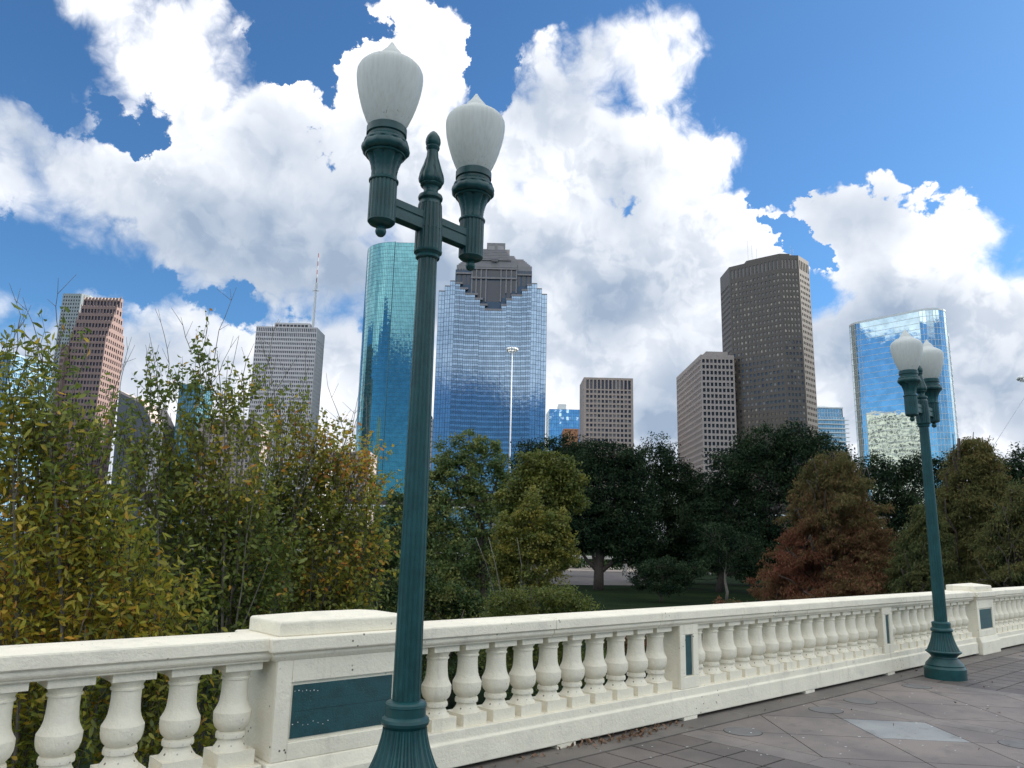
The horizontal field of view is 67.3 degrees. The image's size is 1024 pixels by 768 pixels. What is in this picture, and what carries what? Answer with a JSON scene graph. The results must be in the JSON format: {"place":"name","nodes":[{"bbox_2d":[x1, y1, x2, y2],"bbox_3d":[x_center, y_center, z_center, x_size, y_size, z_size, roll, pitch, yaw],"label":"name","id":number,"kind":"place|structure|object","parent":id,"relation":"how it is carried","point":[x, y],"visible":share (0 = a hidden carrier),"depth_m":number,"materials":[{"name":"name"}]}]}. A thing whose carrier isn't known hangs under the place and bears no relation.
{"place":"outdoors","nodes":[
{"label":"outdoors","id":0,"kind":"place"},
{"bbox_2d":[0,353,36,520],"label":"building","id":1,"kind":"structure","parent":0,"point":[21,358],"depth_m":542.50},
{"bbox_2d":[0,355,35,519],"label":"windows","id":2,"kind":"structure","parent":1,"relation":"in","point":[30,375],"depth_m":546.04,"materials":[{"name":"glass"}]},
{"bbox_2d":[19,357,52,504],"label":"building","id":3,"kind":"structure","parent":0,"point":[36,412],"depth_m":573.86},
{"bbox_2d":[29,365,51,479],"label":"windows","id":4,"kind":"structure","parent":3,"relation":"in","point":[39,365],"depth_m":579.13,"materials":[{"name":"glass"}]},
{"bbox_2d":[39,293,93,480],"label":"office tower","id":5,"kind":"structure","parent":0,"point":[73,302],"depth_m":844.49,"materials":[{"name":"grey stone"}]},
{"bbox_2d":[54,296,79,379],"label":"windows","id":6,"kind":"structure","parent":5,"relation":"in","point":[64,296],"depth_m":844.38,"materials":[{"name":"black glass"}]},
{"bbox_2d":[47,295,124,519],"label":"office tower","id":7,"kind":"structure","parent":0,"point":[101,319],"depth_m":652.70,"materials":[{"name":"red stone"}]},
{"bbox_2d":[55,303,122,512],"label":"windows","id":8,"kind":"structure","parent":7,"relation":"in","point":[121,303],"depth_m":648.44,"materials":[{"name":"black glass"}]},
{"bbox_2d":[108,391,174,527],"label":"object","id":9,"kind":"structure","parent":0,"point":[123,408],"depth_m":616.02,"materials":[{"name":"stone"}]},
{"bbox_2d":[168,384,212,535],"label":"building","id":10,"kind":"structure","parent":0,"point":[206,397],"depth_m":649.76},
{"bbox_2d":[174,386,211,522],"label":"windows","id":11,"kind":"structure","parent":10,"relation":"in","point":[192,401],"depth_m":650.34,"materials":[{"name":"glass"}]},
{"bbox_2d":[189,419,268,529],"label":"building","id":12,"kind":"structure","parent":0,"point":[245,466],"depth_m":556.94,"materials":[{"name":"grey glass"}]},
{"bbox_2d":[194,420,267,528],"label":"windows","id":13,"kind":"structure","parent":12,"relation":"in","point":[205,420],"depth_m":558.44,"materials":[{"name":"grey glass"}]},
{"bbox_2d":[248,253,324,465],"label":"office tower","id":14,"kind":"structure","parent":0,"point":[290,341],"depth_m":737.78,"materials":[{"name":"white stone"}]},
{"bbox_2d":[249,338,315,460],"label":"windows","id":15,"kind":"structure","parent":14,"relation":"in","point":[256,338],"depth_m":735.50,"materials":[{"name":"grey glass"}]},
{"bbox_2d":[257,465,331,534],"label":"building","id":16,"kind":"structure","parent":0,"point":[290,483],"depth_m":397.41,"materials":[{"name":"white stone"}]},
{"bbox_2d":[235,609,396,767],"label":"stone pier","id":17,"kind":"structure","parent":0,"point":[320,687],"depth_m":5.06,"materials":[{"name":"white stone"}]},
{"bbox_2d":[319,451,377,535],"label":"building","id":18,"kind":"structure","parent":0,"point":[374,471],"depth_m":504.84,"materials":[{"name":"grey concrete"}]},
{"bbox_2d":[0,544,814,767],"bbox_3d":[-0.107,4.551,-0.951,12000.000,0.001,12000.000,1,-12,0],"label":"ground","id":19,"kind":"structure","parent":0,"point":[622,597],"depth_m":72.53,"materials":[{"name":"green plant"}]},
{"bbox_2d":[0,275,227,767],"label":"ash shrub","id":20,"kind":"object","parent":19,"relation":"on","point":[60,553],"visible":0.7,"depth_m":6.47,"materials":[{"name":"green plant"}]},
{"bbox_2d":[67,287,312,764],"bbox_3d":[-3.170,2.566,8.000,2.904,7.411,1.583,1,-12,0],"label":"elm shrub","id":21,"kind":"object","parent":19,"relation":"on","point":[231,531],"visible":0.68,"depth_m":8.17,"materials":[{"name":"green plant"}]},
{"bbox_2d":[201,344,404,614],"bbox_3d":[-2.604,2.948,9.246,2.567,7.207,1.405,1,-12,0],"label":"elm shrub","id":22,"kind":"object","parent":19,"relation":"on","point":[350,594],"visible":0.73,"depth_m":9.48,"materials":[{"name":"green plant"}]},
{"bbox_2d":[332,487,432,614],"bbox_3d":[-5.305,7.955,32.672,4.673,7.097,3.373,1,-12,0],"label":"shrub","id":23,"kind":"object","parent":19,"relation":"on","point":[387,605],"visible":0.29,"depth_m":32.38,"materials":[{"name":"green plant"}]},
{"bbox_2d":[355,241,417,527],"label":"glass tower","id":24,"kind":"structure","parent":19,"relation":"on","point":[388,323],"depth_m":757.87,"materials":[{"name":"glass"}]},
{"bbox_2d":[0,517,847,569],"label":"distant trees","id":25,"kind":"object","parent":19,"relation":"on","point":[584,562],"depth_m":174.12,"materials":[{"name":"green plant"}]},
{"bbox_2d":[429,419,432,469],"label":"building","id":26,"kind":"structure","parent":19,"relation":"on","point":[431,439],"depth_m":590.24,"materials":[{"name":"white stone"}]},
{"bbox_2d":[2,488,891,547],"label":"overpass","id":27,"kind":"object","parent":19,"relation":"on","point":[349,501],"visible":0.03,"depth_m":227.60,"materials":[{"name":"concrete"}]},
{"bbox_2d":[380,428,514,616],"bbox_3d":[-3.477,8.269,45.061,8.548,11.616,3.900,1,-12,0],"label":"cottonwood tree","id":28,"kind":"object","parent":19,"relation":"on","point":[471,565],"visible":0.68,"depth_m":44.94,"materials":[{"name":"green plant"}]},
{"bbox_2d":[387,555,507,706],"bbox_3d":[-1.713,7.312,22.817,4.400,4.482,3.117,5,-12,-18],"label":"shrub","id":29,"kind":"object","parent":19,"relation":"on","point":[465,603],"visible":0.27,"depth_m":22.69,"materials":[{"name":"green plant"}]},
{"bbox_2d":[202,547,710,573],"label":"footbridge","id":30,"kind":"object","parent":19,"relation":"on","point":[607,557],"visible":0.04,"depth_m":146.03,"materials":[{"name":"concrete"}]},
{"bbox_2d":[430,243,546,541],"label":"glass tower","id":31,"kind":"structure","parent":19,"relation":"on","point":[492,306],"depth_m":585.09,"materials":[{"name":"glass"}]},
{"bbox_2d":[457,274,460,281],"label":"window","id":32,"kind":"structure","parent":31,"relation":"in","point":[458,275],"depth_m":599.49,"materials":[{"name":"grey glass"}]},
{"bbox_2d":[462,274,465,284],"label":"window","id":33,"kind":"structure","parent":31,"relation":"in","point":[463,275],"depth_m":599.27,"materials":[{"name":"grey glass"}]},
{"bbox_2d":[467,274,469,284],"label":"window","id":34,"kind":"structure","parent":31,"relation":"in","point":[468,275],"depth_m":599.27,"materials":[{"name":"grey glass"}]},
{"bbox_2d":[472,281,475,290],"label":"window","id":35,"kind":"structure","parent":31,"relation":"in","point":[473,282],"depth_m":598.25,"materials":[{"name":"grey glass"}]},
{"bbox_2d":[477,281,479,297],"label":"window","id":36,"kind":"structure","parent":31,"relation":"in","point":[478,282],"depth_m":597.74,"materials":[{"name":"grey glass"}]},
{"bbox_2d":[482,281,484,297],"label":"window","id":37,"kind":"structure","parent":31,"relation":"in","point":[483,282],"depth_m":597.66,"materials":[{"name":"grey glass"}]},
{"bbox_2d":[487,270,499,276],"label":"window","id":38,"kind":"structure","parent":31,"relation":"in","point":[491,273],"depth_m":600.44,"materials":[{"name":"grey glass"}]},
{"bbox_2d":[487,281,499,301],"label":"window","id":39,"kind":"structure","parent":31,"relation":"in","point":[493,287],"depth_m":597.37,"materials":[{"name":"grey glass"}]},
{"bbox_2d":[502,281,505,297],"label":"window","id":40,"kind":"structure","parent":31,"relation":"in","point":[503,282],"depth_m":597.81,"materials":[{"name":"grey glass"}]},
{"bbox_2d":[507,281,510,297],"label":"window","id":41,"kind":"structure","parent":31,"relation":"in","point":[508,282],"depth_m":597.95,"materials":[{"name":"grey glass"}]},
{"bbox_2d":[512,281,515,290],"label":"window","id":42,"kind":"structure","parent":31,"relation":"in","point":[513,282],"depth_m":598.39,"materials":[{"name":"grey glass"}]},
{"bbox_2d":[522,276,525,285],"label":"window","id":43,"kind":"structure","parent":31,"relation":"in","point":[523,277],"depth_m":599.42,"materials":[{"name":"grey glass"}]},
{"bbox_2d":[506,347,517,466],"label":"mast light","id":44,"kind":"object","parent":19,"relation":"on","point":[509,349],"visible":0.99,"depth_m":208.57,"materials":[{"name":"metal"}]},
{"bbox_2d":[475,482,581,611],"bbox_3d":[0.495,6.809,26.190,3.612,6.928,2.505,-4,-13,24],"label":"young tree","id":45,"kind":"object","parent":19,"relation":"on","point":[545,540],"visible":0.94,"depth_m":26.13,"materials":[{"name":"green plant"}]},
{"bbox_2d":[467,580,606,697],"bbox_3d":[0.719,7.073,19.972,4.310,3.898,2.862,1,-12,0],"label":"shrub","id":46,"kind":"object","parent":19,"relation":"on","point":[567,598],"visible":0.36,"depth_m":20.00,"materials":[{"name":"green plant"}]},
{"bbox_2d":[487,446,592,604],"bbox_3d":[1.401,8.017,39.058,5.456,9.858,3.069,1,-12,0],"label":"broadleaf tree","id":47,"kind":"object","parent":19,"relation":"on","point":[555,478],"visible":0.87,"depth_m":39.36,"materials":[{"name":"green plant"}]},
{"bbox_2d":[507,430,593,581],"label":"oak tree","id":48,"kind":"object","parent":19,"relation":"on","point":[571,448],"visible":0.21,"depth_m":103.29,"materials":[{"name":"green plant"}]},
{"bbox_2d":[546,404,579,450],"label":"glass tower","id":49,"kind":"structure","parent":19,"relation":"on","point":[560,418],"depth_m":834.11,"materials":[{"name":"blue glass"}]},
{"bbox_2d":[549,438,674,589],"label":"oak tree","id":50,"kind":"object","parent":19,"relation":"on","point":[602,526],"visible":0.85,"depth_m":85.69,"materials":[{"name":"green plant"}]},
{"bbox_2d":[622,555,712,601],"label":"shrub","id":51,"kind":"object","parent":19,"relation":"on","point":[652,575],"visible":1,"depth_m":68.13,"materials":[{"name":"green plant"}]},
{"bbox_2d":[603,596,747,677],"bbox_3d":[5.779,9.313,28.270,5.550,3.147,2.414,1,-12,0],"label":"shrub","id":52,"kind":"object","parent":19,"relation":"on","point":[645,641],"visible":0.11,"depth_m":28.11,"materials":[{"name":"green plant"}]},
{"bbox_2d":[627,430,724,583],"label":"oak tree","id":53,"kind":"object","parent":19,"relation":"on","point":[675,486],"visible":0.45,"depth_m":93.77,"materials":[{"name":"green plant"}]},
{"bbox_2d":[632,540,785,582],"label":"shrub","id":54,"kind":"object","parent":19,"relation":"on","point":[711,572],"visible":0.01,"depth_m":105.40,"materials":[{"name":"green plant"}]},
{"bbox_2d":[695,521,764,599],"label":"tree","id":55,"kind":"object","parent":19,"relation":"on","point":[724,545],"visible":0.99,"depth_m":73.09,"materials":[{"name":"green plant"}]},
{"bbox_2d":[669,417,864,591],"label":"oak tree","id":56,"kind":"object","parent":19,"relation":"on","point":[737,469],"visible":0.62,"depth_m":85.91,"materials":[{"name":"green plant"}]},
{"bbox_2d":[744,449,905,600],"bbox_3d":[19.269,9.664,47.774,8.405,11.466,13.249,5,-12,-17],"label":"cypress tree","id":57,"kind":"object","parent":19,"relation":"on","point":[846,516],"visible":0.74,"depth_m":45.91,"materials":[{"name":"brown plant"}]},
{"bbox_2d":[817,406,850,496],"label":"office tower","id":58,"kind":"structure","parent":19,"relation":"on","point":[831,420],"depth_m":657.41,"materials":[{"name":"blue glass"}]},
{"bbox_2d":[856,449,950,573],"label":"oak tree","id":59,"kind":"object","parent":19,"relation":"on","point":[884,475],"visible":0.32,"depth_m":87.73,"materials":[{"name":"green plant"}]},
{"bbox_2d":[849,308,958,527],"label":"glass tower","id":60,"kind":"structure","parent":19,"relation":"on","point":[885,425],"depth_m":483.93,"materials":[{"name":"blue mirror glass"},{"name":"silver metal"},{"name":"gravel"}]},
{"bbox_2d":[877,503,965,594],"bbox_3d":[21.329,9.969,40.495,4.597,7.578,6.914,1,-12,0],"label":"cypress tree","id":61,"kind":"object","parent":19,"relation":"on","point":[911,570],"visible":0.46,"depth_m":40.26,"materials":[{"name":"green plant"}]},
{"bbox_2d":[894,432,1022,582],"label":"cypress tree","id":62,"kind":"object","parent":19,"relation":"on","point":[973,487],"visible":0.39,"depth_m":41.85,"materials":[{"name":"green plant"}]},
{"bbox_2d":[957,477,1023,587],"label":"cypress tree","id":63,"kind":"object","parent":19,"relation":"on","point":[1002,562],"visible":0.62,"depth_m":37.16,"materials":[{"name":"green plant"}]},
{"bbox_2d":[996,441,1023,486],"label":"oak tree","id":64,"kind":"object","parent":19,"relation":"on","point":[1015,463],"visible":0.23,"depth_m":66.49,"materials":[{"name":"green plant"}]},
{"bbox_2d":[1016,376,1023,381],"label":"mast light","id":65,"kind":"object","parent":19,"relation":"on","point":[1020,378],"visible":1,"depth_m":173.55,"materials":[{"name":"metal"}]},
{"bbox_2d":[0,0,1023,530],"label":"sky","id":66,"kind":"structure","parent":0,"point":[165,156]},
{"bbox_2d":[562,429,578,464],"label":"building","id":67,"kind":"structure","parent":0,"point":[575,432],"depth_m":543.38,"materials":[{"name":"orange brick"}]},
{"bbox_2d":[523,564,659,585],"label":"path","id":68,"kind":"structure","parent":0,"point":[582,576],"depth_m":120.16,"materials":[{"name":"concrete"}]},
{"bbox_2d":[579,377,633,498],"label":"office tower","id":69,"kind":"structure","parent":0,"point":[606,408],"depth_m":563.89,"materials":[{"name":"beige concrete"}]},
{"bbox_2d":[586,390,630,498],"label":"windows","id":70,"kind":"structure","parent":69,"relation":"in","point":[587,391],"depth_m":564.06,"materials":[{"name":"black glass"}]},
{"bbox_2d":[676,351,737,500],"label":"office tower","id":71,"kind":"structure","parent":0,"point":[706,406],"depth_m":523.73,"materials":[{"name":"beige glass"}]},
{"bbox_2d":[702,359,736,500],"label":"windows","id":72,"kind":"structure","parent":71,"relation":"in","point":[703,361],"depth_m":524.23,"materials":[{"name":"black glass"}]},
{"bbox_2d":[455,644,1023,767],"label":"bridge deck","id":73,"kind":"structure","parent":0,"point":[905,703],"depth_m":7.20,"materials":[{"name":"concrete"}]},
{"bbox_2d":[0,631,273,767],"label":"balustrade","id":74,"kind":"object","parent":73,"relation":"on","point":[64,674],"visible":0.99,"depth_m":4.38,"materials":[{"name":"paint"}]},
{"bbox_2d":[357,42,504,767],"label":"street lamp","id":75,"kind":"object","parent":73,"relation":"on","point":[389,81],"visible":1,"depth_m":4.83,"materials":[{"name":"green metal"}]},
{"bbox_2d":[421,590,978,767],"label":"balustrade","id":76,"kind":"object","parent":73,"relation":"on","point":[743,653],"visible":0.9,"depth_m":7.38,"materials":[{"name":"paint"}]},
{"bbox_2d":[479,670,1008,767],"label":"leaf litter","id":77,"kind":"object","parent":73,"relation":"on","point":[623,736],"visible":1,"depth_m":6.78,"materials":[{"name":"brown plant"}]},
{"bbox_2d":[890,329,967,681],"bbox_3d":[5.993,1.642,11.026,1.209,4.872,0.524,11,-15,-40],"label":"street lamp","id":78,"kind":"object","parent":73,"relation":"on","point":[918,364],"visible":1,"depth_m":11.00,"materials":[{"name":"green metal"}]},
{"bbox_2d":[945,583,1000,654],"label":"stone pier","id":79,"kind":"structure","parent":73,"relation":"on","point":[979,609],"depth_m":13.38,"materials":[{"name":"white stone"}]},
{"bbox_2d":[992,586,1023,647],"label":"balustrade","id":80,"kind":"object","parent":73,"relation":"on","point":[1008,604],"visible":0.77,"depth_m":14.53,"materials":[{"name":"paint"}]},
{"bbox_2d":[720,241,819,522],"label":"office tower","id":81,"kind":"structure","parent":0,"point":[767,328],"depth_m":517.91,"materials":[{"name":"brown stone"}]},
{"bbox_2d":[722,273,816,522],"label":"windows","id":82,"kind":"structure","parent":81,"relation":"in","point":[777,273],"depth_m":517.23,"materials":[{"name":"brown glass"}]},
{"bbox_2d":[992,398,1023,447],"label":"cable","id":83,"kind":"object","parent":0,"point":[1008,422],"visible":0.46,"depth_m":103.43,"materials":[{"name":"metal"}]}
]}

